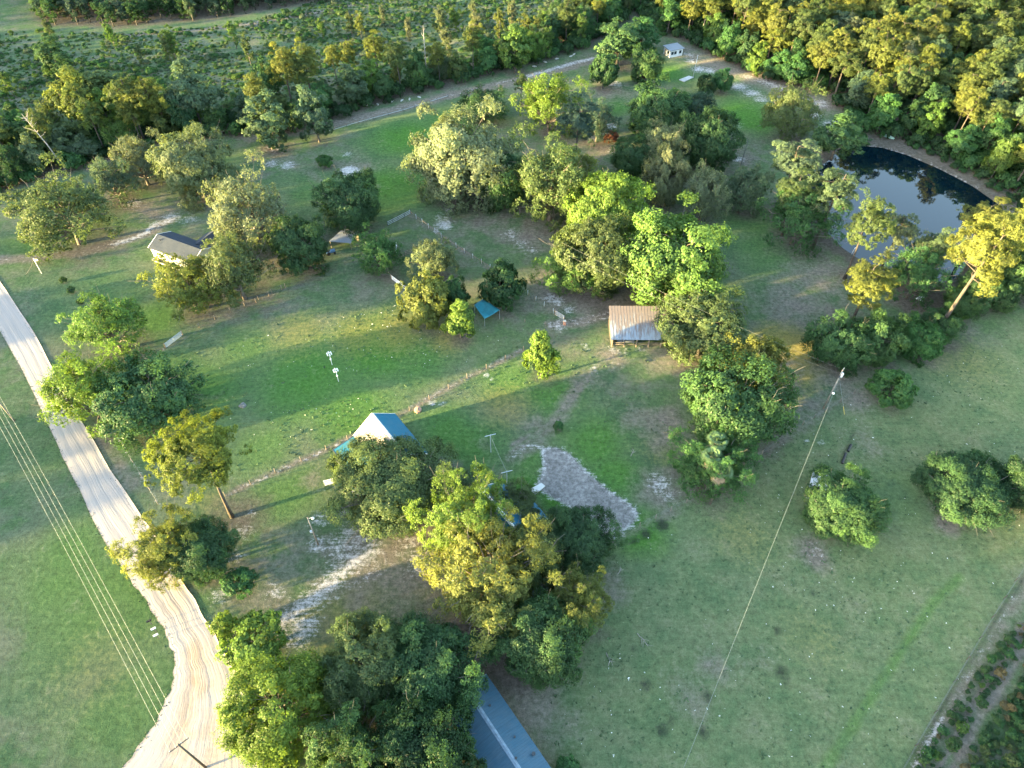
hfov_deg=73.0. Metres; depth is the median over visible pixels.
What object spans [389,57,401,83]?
sapling
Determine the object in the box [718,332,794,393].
oak tree
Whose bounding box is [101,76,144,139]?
pine tree
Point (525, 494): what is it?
oak tree
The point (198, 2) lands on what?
sapling
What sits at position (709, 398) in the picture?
oak tree
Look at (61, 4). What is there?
sapling
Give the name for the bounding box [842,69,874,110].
broadleaf tree
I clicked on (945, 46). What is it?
pine tree
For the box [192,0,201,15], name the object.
sapling
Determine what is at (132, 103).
pine tree
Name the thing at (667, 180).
oak tree
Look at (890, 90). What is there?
broadleaf tree
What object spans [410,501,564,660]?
oak tree
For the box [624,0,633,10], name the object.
sapling
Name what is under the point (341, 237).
shed
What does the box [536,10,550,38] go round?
sapling
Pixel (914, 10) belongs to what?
pine tree
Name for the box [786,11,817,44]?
pine tree
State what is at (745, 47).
broadleaf tree
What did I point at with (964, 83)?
pine tree
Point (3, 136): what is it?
pine tree
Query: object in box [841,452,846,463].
pipe
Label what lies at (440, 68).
oak tree
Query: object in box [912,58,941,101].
pine tree
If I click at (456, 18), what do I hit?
sapling
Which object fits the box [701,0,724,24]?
pine tree
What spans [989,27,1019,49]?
pine tree
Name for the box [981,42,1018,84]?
pine tree
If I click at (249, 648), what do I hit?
broadleaf tree
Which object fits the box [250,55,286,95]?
broadleaf tree
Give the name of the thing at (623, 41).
broadleaf tree
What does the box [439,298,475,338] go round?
young tree
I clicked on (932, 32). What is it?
pine tree
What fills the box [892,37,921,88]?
pine tree
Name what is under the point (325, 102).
broadleaf tree
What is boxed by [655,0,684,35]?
broadleaf tree
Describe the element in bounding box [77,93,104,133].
pine tree
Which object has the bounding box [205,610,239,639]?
garden bush
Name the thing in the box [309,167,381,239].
oak tree
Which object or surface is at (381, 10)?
sapling
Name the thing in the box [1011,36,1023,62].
pine tree
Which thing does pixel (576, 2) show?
broadleaf tree
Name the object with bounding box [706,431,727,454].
cabbage palm
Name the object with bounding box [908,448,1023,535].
oak tree
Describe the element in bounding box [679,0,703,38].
pine tree
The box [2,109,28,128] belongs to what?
oak tree
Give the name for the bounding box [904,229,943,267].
oak tree
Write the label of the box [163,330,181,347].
farm gate
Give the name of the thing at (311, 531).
lamp pole
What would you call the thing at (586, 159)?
oak tree
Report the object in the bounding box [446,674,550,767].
mobile home
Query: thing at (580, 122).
pine tree
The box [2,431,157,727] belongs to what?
power line
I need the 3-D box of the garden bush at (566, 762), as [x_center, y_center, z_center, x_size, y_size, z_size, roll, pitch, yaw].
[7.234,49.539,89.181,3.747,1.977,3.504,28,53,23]
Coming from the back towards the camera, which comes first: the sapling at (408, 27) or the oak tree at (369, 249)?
the sapling at (408, 27)
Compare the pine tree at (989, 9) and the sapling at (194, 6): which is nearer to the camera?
the pine tree at (989, 9)
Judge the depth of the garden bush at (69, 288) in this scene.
154.27 m
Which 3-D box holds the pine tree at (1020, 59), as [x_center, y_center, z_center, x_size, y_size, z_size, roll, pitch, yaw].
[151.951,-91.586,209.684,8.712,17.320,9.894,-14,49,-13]
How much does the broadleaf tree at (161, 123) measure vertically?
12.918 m
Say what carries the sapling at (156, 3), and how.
on the ground at (72, 694)
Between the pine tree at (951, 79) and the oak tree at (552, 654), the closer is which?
the oak tree at (552, 654)
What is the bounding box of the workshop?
[332,413,427,488]
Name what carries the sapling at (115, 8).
on the ground at (72, 694)
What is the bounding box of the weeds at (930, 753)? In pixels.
[914,623,1023,767]
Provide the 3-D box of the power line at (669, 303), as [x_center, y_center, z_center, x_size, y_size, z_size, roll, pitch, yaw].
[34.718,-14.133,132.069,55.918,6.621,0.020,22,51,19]
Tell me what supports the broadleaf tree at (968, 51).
on the ground at (72, 694)
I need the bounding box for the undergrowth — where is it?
[0,0,1023,208]
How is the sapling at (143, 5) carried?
on the ground at (72, 694)
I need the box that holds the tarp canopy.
[474,299,499,322]
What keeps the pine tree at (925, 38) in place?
on the ground at (72, 694)
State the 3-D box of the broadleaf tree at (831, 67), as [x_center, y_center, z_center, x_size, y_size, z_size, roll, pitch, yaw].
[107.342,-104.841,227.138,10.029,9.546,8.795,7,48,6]
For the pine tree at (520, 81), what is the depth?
211.78 m
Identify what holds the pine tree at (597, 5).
on the ground at (72, 694)
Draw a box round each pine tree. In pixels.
[0,118,14,145]
[25,108,59,167]
[46,81,72,121]
[60,82,90,126]
[69,101,107,156]
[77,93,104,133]
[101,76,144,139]
[110,88,142,119]
[115,97,140,140]
[123,76,170,117]
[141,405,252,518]
[243,71,269,103]
[259,40,306,102]
[283,57,312,85]
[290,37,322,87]
[323,44,343,85]
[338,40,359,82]
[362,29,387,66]
[382,40,412,92]
[424,42,448,80]
[459,26,482,77]
[466,20,484,60]
[512,71,527,104]
[554,91,601,149]
[557,0,579,40]
[579,0,592,5]
[590,0,606,21]
[655,0,664,14]
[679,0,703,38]
[686,0,704,24]
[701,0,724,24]
[724,0,742,24]
[733,0,755,47]
[740,8,763,34]
[753,0,776,35]
[758,2,794,57]
[759,27,797,66]
[764,138,823,210]
[766,0,787,43]
[775,167,820,235]
[781,0,807,24]
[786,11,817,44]
[787,7,815,49]
[792,0,815,22]
[795,168,870,248]
[804,0,823,9]
[804,31,831,67]
[806,40,835,81]
[809,0,830,37]
[813,18,837,62]
[817,2,840,26]
[827,26,860,84]
[827,48,868,93]
[828,0,845,17]
[829,24,855,72]
[830,10,853,27]
[833,3,863,21]
[839,0,865,16]
[840,12,865,39]
[842,250,901,324]
[843,195,896,279]
[855,27,878,72]
[857,18,890,40]
[859,0,885,34]
[859,17,898,69]
[862,72,902,111]
[866,26,901,86]
[869,31,905,75]
[876,0,898,20]
[877,0,898,15]
[877,33,901,45]
[878,7,908,59]
[879,210,921,268]
[883,15,920,44]
[886,51,917,87]
[888,53,922,103]
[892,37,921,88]
[898,0,921,14]
[899,32,922,47]
[902,21,930,50]
[903,0,936,26]
[907,63,939,113]
[908,13,931,36]
[908,43,947,98]
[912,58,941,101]
[916,13,950,62]
[920,34,952,68]
[922,226,964,282]
[926,18,951,42]
[927,1,947,26]
[930,7,950,27]
[933,57,960,93]
[935,0,962,22]
[938,42,952,69]
[943,211,1023,318]
[945,22,962,51]
[946,21,971,59]
[947,13,974,52]
[951,0,978,19]
[951,86,987,130]
[951,88,989,148]
[953,72,991,114]
[954,56,980,96]
[956,196,1016,237]
[961,0,994,28]
[962,23,996,62]
[963,57,1005,90]
[967,48,998,86]
[970,0,1004,15]
[972,0,1000,18]
[974,97,1013,130]
[977,6,1010,25]
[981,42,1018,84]
[983,35,1016,55]
[984,10,1008,32]
[986,13,1020,53]
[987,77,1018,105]
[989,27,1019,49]
[994,0,1023,17]
[996,197,1023,273]
[999,62,1023,92]
[1000,3,1023,31]
[1001,0,1020,9]
[1006,54,1023,82]
[1008,72,1023,102]
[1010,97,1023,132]
[1010,143,1023,190]
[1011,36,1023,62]
[1014,21,1023,44]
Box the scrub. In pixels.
[0,0,560,122]
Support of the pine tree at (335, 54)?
on the ground at (72, 694)
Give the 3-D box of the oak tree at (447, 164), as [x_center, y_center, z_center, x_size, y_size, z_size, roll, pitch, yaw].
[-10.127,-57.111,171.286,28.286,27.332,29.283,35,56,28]
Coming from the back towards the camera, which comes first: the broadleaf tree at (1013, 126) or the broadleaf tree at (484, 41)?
the broadleaf tree at (484, 41)
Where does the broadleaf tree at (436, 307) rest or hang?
on the ground at (72, 694)
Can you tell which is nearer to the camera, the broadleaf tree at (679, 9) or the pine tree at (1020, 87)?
the pine tree at (1020, 87)
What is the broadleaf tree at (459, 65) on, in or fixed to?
on the ground at (72, 694)
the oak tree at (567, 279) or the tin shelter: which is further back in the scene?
the oak tree at (567, 279)
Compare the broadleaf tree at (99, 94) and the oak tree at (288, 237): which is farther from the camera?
the broadleaf tree at (99, 94)
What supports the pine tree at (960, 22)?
on the ground at (72, 694)
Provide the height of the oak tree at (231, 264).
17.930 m
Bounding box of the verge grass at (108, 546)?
[0,332,178,757]
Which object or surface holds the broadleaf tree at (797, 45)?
on the ground at (72, 694)
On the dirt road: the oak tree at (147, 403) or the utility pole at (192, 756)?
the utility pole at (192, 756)
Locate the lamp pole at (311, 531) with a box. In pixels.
[307,517,318,544]
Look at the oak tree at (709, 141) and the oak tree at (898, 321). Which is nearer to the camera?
the oak tree at (898, 321)
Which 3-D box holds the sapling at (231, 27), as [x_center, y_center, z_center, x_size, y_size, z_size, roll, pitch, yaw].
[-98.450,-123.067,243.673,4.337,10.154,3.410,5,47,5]
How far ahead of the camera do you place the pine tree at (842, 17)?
232.02 m
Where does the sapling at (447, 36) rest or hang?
on the ground at (72, 694)
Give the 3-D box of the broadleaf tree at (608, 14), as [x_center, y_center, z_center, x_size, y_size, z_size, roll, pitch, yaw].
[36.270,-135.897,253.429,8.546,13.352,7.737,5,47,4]
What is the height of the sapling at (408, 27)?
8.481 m
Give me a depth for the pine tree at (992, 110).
189.94 m
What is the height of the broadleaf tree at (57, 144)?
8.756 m
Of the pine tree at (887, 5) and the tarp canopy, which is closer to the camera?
the tarp canopy
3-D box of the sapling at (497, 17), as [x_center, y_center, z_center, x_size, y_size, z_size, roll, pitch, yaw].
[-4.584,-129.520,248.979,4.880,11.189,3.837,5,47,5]
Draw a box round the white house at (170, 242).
[148,231,219,269]
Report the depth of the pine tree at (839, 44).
212.88 m
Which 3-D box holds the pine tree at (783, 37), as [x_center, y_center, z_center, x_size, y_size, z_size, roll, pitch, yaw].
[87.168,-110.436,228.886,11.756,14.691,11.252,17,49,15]
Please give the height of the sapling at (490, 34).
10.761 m
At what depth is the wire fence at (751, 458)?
125.75 m
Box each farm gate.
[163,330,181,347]
[555,309,564,319]
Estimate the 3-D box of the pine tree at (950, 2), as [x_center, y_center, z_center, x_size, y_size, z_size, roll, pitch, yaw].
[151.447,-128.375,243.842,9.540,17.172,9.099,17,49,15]
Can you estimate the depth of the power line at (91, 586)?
97.09 m
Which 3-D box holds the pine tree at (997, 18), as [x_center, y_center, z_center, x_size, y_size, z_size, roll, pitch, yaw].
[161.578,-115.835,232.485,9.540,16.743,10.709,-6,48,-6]
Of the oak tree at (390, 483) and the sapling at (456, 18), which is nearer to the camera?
the oak tree at (390, 483)
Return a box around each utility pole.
[0,403,14,421]
[169,738,206,767]
[823,369,843,408]
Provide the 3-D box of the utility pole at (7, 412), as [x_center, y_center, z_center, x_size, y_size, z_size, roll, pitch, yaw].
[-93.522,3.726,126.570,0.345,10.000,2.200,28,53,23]
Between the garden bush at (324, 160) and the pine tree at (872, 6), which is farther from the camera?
the pine tree at (872, 6)
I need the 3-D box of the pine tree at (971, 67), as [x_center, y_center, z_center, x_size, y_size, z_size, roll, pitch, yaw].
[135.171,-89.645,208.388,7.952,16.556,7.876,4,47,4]
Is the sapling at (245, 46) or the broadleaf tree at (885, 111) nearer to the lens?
the broadleaf tree at (885, 111)
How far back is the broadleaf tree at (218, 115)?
199.99 m
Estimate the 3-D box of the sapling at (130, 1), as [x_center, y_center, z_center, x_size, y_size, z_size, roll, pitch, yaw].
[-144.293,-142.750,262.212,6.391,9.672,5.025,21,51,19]
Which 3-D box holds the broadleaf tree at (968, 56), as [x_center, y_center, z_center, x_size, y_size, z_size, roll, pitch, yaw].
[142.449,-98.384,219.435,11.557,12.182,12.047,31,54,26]
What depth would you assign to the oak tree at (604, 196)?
154.28 m
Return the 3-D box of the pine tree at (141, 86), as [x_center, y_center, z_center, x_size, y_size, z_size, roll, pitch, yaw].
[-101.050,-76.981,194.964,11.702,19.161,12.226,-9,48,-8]
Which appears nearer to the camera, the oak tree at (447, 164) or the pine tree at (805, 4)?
the oak tree at (447, 164)
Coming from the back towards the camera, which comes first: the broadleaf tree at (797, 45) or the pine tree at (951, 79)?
the broadleaf tree at (797, 45)
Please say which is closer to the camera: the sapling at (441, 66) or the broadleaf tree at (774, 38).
the sapling at (441, 66)
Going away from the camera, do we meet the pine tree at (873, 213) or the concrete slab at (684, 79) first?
the pine tree at (873, 213)
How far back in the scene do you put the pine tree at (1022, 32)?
224.18 m
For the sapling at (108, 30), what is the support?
on the ground at (72, 694)
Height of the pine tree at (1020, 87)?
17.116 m
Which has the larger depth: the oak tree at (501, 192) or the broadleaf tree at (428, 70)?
the broadleaf tree at (428, 70)
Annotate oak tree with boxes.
[0,142,30,186]
[0,150,127,273]
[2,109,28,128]
[20,97,63,131]
[35,340,142,438]
[54,283,147,367]
[76,154,140,208]
[90,346,208,456]
[99,114,140,149]
[104,499,211,593]
[108,126,165,190]
[136,247,241,320]
[145,120,241,214]
[155,513,241,589]
[186,230,280,307]
[199,147,291,253]
[211,645,339,767]
[261,207,330,276]
[300,697,401,767]
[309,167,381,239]
[309,606,405,722]
[317,431,462,544]
[345,685,487,767]
[350,221,409,275]
[365,609,495,732]
[396,93,525,218]
[402,458,514,572]
[404,235,459,281]
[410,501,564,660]
[428,48,454,79]
[449,467,482,504]
[457,80,510,126]
[467,151,529,214]
[479,585,597,692]
[488,476,545,517]
[494,511,567,598]
[503,120,606,244]
[508,23,536,51]
[508,72,588,138]
[524,28,550,62]
[528,238,604,297]
[539,554,614,640]
[540,210,634,301]
[540,503,627,579]
[542,140,601,207]
[546,0,564,21]
[562,169,656,251]
[564,5,592,30]
[568,1,598,28]
[570,5,597,37]
[580,88,622,147]
[609,132,655,181]
[615,189,738,305]
[623,72,692,139]
[630,42,665,87]
[637,116,686,170]
[638,140,693,209]
[640,285,748,368]
[666,421,764,506]
[678,343,804,456]
[679,89,717,135]
[679,106,748,171]
[682,158,733,221]
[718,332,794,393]
[722,163,776,218]
[754,183,853,259]
[758,76,830,142]
[797,306,874,377]
[798,461,891,549]
[851,304,911,370]
[883,245,965,309]
[888,310,933,357]
[899,313,949,367]
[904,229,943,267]
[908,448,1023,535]
[921,301,967,347]
[941,283,988,320]
[954,268,1013,316]
[960,220,1023,268]
[980,268,1023,313]
[990,454,1023,514]
[1002,250,1023,296]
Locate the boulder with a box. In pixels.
[239,402,246,407]
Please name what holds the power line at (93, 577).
attached to the utility pole at (192, 756)
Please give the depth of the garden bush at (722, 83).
218.72 m
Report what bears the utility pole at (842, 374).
on the ground at (72, 694)
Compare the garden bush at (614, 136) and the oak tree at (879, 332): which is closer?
the oak tree at (879, 332)
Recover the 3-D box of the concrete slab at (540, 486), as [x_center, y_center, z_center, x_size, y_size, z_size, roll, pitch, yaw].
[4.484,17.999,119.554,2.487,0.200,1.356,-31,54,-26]
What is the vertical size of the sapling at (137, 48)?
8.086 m
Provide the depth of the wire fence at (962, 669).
97.69 m
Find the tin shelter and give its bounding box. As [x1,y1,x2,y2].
[810,473,827,485]
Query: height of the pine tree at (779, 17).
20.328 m
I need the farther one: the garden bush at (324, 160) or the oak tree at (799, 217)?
the garden bush at (324, 160)
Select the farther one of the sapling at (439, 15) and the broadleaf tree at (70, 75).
the sapling at (439, 15)
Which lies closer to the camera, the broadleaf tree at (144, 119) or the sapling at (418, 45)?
the broadleaf tree at (144, 119)
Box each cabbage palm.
[698,446,721,492]
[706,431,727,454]
[709,461,733,504]
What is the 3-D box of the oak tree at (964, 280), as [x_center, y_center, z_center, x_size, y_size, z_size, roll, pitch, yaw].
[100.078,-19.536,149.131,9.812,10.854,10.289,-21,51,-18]
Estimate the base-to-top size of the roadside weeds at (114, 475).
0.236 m
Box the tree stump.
[414,406,421,413]
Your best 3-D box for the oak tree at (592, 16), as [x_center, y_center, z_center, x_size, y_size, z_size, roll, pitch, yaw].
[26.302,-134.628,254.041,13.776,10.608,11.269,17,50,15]
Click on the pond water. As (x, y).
(933, 198)
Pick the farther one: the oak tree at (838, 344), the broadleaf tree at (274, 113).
the broadleaf tree at (274, 113)
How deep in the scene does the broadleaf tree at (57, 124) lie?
194.85 m
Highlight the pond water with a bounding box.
[811,145,999,282]
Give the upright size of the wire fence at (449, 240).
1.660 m
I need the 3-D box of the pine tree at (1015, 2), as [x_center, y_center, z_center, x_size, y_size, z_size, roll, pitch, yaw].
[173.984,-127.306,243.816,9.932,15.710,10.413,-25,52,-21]
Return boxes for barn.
[608,306,673,347]
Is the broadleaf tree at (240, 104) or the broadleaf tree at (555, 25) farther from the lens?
the broadleaf tree at (555, 25)
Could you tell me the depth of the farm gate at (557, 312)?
149.20 m
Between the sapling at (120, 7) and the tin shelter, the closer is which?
the tin shelter
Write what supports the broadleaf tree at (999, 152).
on the ground at (72, 694)
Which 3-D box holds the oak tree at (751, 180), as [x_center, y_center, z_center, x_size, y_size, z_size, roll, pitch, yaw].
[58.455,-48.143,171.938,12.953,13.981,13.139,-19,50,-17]
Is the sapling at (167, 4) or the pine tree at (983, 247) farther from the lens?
the sapling at (167, 4)
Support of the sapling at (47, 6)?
on the ground at (72, 694)
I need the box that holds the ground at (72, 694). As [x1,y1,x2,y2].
[0,0,1023,767]
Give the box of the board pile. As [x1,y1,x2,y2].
[323,479,332,485]
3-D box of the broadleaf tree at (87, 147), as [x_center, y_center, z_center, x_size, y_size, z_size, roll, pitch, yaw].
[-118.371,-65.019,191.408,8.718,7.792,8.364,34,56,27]
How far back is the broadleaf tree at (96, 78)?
198.66 m
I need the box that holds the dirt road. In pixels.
[0,282,260,767]
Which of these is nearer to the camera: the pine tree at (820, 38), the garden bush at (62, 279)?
the garden bush at (62, 279)
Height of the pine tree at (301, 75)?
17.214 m
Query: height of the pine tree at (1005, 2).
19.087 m
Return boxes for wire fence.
[181,283,285,335]
[223,346,523,496]
[410,212,488,265]
[622,387,860,533]
[904,568,1023,767]
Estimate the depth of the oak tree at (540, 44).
233.62 m
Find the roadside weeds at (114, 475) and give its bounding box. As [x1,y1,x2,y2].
[6,285,226,654]
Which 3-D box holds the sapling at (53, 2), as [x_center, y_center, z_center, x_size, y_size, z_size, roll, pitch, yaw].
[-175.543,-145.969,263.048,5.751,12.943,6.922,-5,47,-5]
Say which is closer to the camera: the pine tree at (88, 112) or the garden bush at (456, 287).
the garden bush at (456, 287)
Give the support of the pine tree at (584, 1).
on the ground at (72, 694)
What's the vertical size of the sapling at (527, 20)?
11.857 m
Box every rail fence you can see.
[329,96,445,130]
[387,210,410,224]
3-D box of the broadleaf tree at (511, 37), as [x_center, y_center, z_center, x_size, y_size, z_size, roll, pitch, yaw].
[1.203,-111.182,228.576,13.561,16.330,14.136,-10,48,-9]
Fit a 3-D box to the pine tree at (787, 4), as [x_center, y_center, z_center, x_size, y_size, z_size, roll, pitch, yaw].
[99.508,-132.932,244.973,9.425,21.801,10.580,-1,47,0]
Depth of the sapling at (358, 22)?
249.69 m
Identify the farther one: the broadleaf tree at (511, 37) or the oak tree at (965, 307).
the broadleaf tree at (511, 37)
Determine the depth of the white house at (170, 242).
160.50 m
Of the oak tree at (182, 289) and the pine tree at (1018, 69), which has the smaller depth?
the oak tree at (182, 289)
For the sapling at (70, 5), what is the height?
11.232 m
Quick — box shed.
[329,229,358,249]
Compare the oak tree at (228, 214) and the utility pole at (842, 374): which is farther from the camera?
the oak tree at (228, 214)
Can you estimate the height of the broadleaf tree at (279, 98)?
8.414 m
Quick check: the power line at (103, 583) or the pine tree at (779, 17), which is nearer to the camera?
the power line at (103, 583)
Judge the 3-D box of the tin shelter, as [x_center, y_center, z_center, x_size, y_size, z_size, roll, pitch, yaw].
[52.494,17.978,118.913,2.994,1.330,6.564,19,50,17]
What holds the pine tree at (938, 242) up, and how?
on the ground at (72, 694)
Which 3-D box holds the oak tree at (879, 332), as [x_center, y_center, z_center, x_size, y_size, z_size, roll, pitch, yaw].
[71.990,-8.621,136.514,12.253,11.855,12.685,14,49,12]
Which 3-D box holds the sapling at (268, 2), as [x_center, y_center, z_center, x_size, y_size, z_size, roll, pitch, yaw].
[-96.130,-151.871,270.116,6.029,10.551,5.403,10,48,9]
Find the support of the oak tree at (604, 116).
on the ground at (72, 694)
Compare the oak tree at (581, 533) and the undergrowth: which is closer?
the oak tree at (581, 533)
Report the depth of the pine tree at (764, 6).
237.41 m
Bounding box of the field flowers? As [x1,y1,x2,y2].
[564,368,1019,756]
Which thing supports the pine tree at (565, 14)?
on the ground at (72, 694)
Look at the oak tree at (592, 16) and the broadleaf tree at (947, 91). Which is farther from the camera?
the oak tree at (592, 16)
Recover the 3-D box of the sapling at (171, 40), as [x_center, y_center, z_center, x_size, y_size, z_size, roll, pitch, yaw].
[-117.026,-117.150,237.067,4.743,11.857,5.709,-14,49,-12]
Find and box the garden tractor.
[326,249,335,255]
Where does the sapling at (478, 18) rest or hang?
on the ground at (72, 694)
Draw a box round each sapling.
[0,71,17,96]
[28,0,39,15]
[31,0,46,21]
[39,0,57,24]
[41,18,54,34]
[50,0,59,17]
[56,0,80,19]
[64,0,78,23]
[74,0,93,21]
[90,0,105,22]
[99,0,116,26]
[100,19,117,46]
[110,0,124,20]
[111,0,131,24]
[119,0,138,15]
[121,0,139,24]
[133,0,151,22]
[133,43,143,65]
[145,0,155,15]
[148,0,165,17]
[159,0,174,19]
[159,23,177,57]
[160,35,174,60]
[173,0,186,19]
[182,0,195,20]
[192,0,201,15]
[194,96,203,120]
[195,0,211,10]
[199,0,211,14]
[206,0,222,16]
[218,0,234,15]
[224,20,238,48]
[237,0,248,12]
[239,30,254,63]
[246,0,255,9]
[264,0,272,8]
[315,18,324,37]
[345,10,355,32]
[352,10,364,37]
[379,4,385,23]
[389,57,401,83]
[403,17,412,40]
[412,43,426,64]
[431,4,448,37]
[435,55,444,80]
[439,28,453,56]
[448,4,461,31]
[468,0,478,18]
[468,13,481,28]
[483,27,495,47]
[493,8,505,38]
[507,0,519,30]
[516,12,531,32]
[530,15,541,42]
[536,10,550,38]
[543,26,554,52]
[577,11,588,47]
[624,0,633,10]
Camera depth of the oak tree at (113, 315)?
135.15 m
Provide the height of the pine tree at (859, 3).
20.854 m
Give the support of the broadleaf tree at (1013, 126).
on the ground at (72, 694)
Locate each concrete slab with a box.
[531,483,544,493]
[679,76,693,81]
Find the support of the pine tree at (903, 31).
on the ground at (72, 694)
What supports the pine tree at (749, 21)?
on the ground at (72, 694)
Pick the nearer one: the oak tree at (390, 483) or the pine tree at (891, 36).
the oak tree at (390, 483)
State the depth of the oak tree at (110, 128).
193.04 m
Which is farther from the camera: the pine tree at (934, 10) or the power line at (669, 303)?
the pine tree at (934, 10)
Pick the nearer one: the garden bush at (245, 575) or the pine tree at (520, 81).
the garden bush at (245, 575)
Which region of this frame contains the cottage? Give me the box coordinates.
[663,43,684,57]
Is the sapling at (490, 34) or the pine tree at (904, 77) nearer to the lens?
the pine tree at (904, 77)
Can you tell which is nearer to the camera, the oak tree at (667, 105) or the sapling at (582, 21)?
the oak tree at (667, 105)
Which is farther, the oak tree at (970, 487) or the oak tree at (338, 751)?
the oak tree at (970, 487)
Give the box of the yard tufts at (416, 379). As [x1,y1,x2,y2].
[148,296,667,481]
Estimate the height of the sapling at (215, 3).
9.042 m
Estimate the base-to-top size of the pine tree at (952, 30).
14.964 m
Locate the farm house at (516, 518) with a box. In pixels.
[471,483,558,596]
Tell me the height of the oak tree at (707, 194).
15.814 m
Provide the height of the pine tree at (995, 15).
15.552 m
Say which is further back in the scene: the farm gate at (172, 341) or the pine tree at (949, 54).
the pine tree at (949, 54)
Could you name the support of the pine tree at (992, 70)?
on the ground at (72, 694)
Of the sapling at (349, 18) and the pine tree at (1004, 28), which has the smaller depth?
the pine tree at (1004, 28)
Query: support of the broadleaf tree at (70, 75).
on the ground at (72, 694)
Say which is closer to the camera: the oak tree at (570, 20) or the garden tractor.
the garden tractor
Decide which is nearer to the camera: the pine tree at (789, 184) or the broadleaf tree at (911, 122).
the pine tree at (789, 184)
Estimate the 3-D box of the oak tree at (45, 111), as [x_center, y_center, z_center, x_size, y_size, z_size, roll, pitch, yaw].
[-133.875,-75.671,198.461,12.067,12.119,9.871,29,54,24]
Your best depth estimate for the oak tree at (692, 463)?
113.77 m
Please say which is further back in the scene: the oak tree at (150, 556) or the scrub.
the scrub
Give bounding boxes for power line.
[0,407,180,741]
[0,417,171,739]
[1,399,183,732]
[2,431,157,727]
[564,253,836,372]
[684,373,841,765]
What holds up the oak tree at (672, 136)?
on the ground at (72, 694)
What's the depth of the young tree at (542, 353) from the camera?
131.49 m
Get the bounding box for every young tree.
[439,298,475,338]
[522,329,561,380]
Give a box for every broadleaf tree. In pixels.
[0,117,14,149]
[3,121,36,149]
[11,113,31,128]
[13,126,54,155]
[16,131,48,176]
[32,34,76,76]
[39,64,111,128]
[40,121,69,141]
[41,126,76,155]
[58,121,92,144]
[68,132,101,160]
[75,70,133,127]
[90,87,122,124]
[135,106,165,126]
[147,97,181,136]
[161,55,225,123]
[165,93,197,131]
[202,100,229,131]
[214,608,287,673]
[233,92,254,118]
[236,88,290,152]
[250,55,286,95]
[269,93,288,111]
[285,98,311,127]
[291,84,333,142]
[308,82,332,109]
[316,80,332,99]
[334,63,368,104]
[359,58,383,92]
[372,69,395,98]
[394,269,452,330]
[404,47,428,87]
[409,65,433,83]
[447,50,467,82]
[470,30,494,66]
[477,45,499,75]
[477,257,526,311]
[490,39,509,68]
[494,23,535,72]
[539,15,562,45]
[549,7,564,36]
[571,0,584,6]
[588,53,619,88]
[589,0,610,21]
[593,16,644,64]
[599,0,622,25]
[622,16,661,51]
[642,0,661,9]
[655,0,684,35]
[661,0,686,18]
[703,12,728,45]
[711,18,742,51]
[717,23,740,60]
[733,29,759,62]
[746,40,768,76]
[760,24,786,39]
[760,48,793,79]
[779,50,814,83]
[784,37,809,70]
[804,39,820,62]
[812,110,872,160]
[824,49,847,78]
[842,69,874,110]
[850,10,876,45]
[864,368,919,409]
[865,74,894,111]
[868,93,902,137]
[895,99,925,136]
[897,6,909,14]
[915,82,948,121]
[916,101,950,143]
[933,84,958,120]
[940,52,964,90]
[943,124,982,156]
[950,53,980,92]
[951,24,982,59]
[954,94,991,130]
[974,63,1012,95]
[975,112,1013,156]
[982,137,1022,180]
[986,132,1023,171]
[987,102,1023,135]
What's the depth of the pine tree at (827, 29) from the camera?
219.23 m
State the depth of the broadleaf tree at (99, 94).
198.55 m
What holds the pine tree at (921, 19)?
on the ground at (72, 694)
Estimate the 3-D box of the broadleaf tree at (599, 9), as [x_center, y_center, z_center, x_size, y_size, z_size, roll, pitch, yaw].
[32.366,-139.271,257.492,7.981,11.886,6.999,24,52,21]
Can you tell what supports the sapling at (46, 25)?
on the ground at (72, 694)
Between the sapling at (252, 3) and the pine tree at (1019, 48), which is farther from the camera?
the sapling at (252, 3)
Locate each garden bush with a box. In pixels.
[59,276,66,283]
[66,286,75,292]
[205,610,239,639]
[219,566,259,599]
[315,154,333,167]
[444,275,470,302]
[553,420,562,432]
[555,753,581,767]
[603,131,618,142]
[697,74,717,94]
[713,67,733,92]
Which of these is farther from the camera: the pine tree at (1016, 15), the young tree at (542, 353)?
the pine tree at (1016, 15)
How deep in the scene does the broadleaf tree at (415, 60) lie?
217.59 m
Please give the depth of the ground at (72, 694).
124.16 m
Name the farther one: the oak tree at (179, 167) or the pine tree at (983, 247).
the oak tree at (179, 167)
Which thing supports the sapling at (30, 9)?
on the ground at (72, 694)
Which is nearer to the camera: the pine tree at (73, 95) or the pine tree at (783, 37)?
the pine tree at (73, 95)
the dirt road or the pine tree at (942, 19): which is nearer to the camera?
the dirt road
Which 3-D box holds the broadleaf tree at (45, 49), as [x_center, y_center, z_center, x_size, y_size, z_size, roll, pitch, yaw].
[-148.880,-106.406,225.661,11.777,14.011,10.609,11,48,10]
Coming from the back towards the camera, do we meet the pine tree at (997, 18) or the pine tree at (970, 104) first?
the pine tree at (997, 18)
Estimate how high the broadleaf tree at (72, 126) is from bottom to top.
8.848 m
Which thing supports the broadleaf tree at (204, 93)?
on the ground at (72, 694)
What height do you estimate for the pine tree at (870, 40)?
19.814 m
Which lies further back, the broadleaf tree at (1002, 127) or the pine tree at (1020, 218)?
the broadleaf tree at (1002, 127)
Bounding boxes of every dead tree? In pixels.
[16,109,68,172]
[422,30,427,86]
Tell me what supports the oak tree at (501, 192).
on the ground at (72, 694)
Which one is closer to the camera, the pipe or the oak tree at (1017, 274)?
the pipe
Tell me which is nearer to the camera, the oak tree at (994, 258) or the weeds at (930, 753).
the weeds at (930, 753)

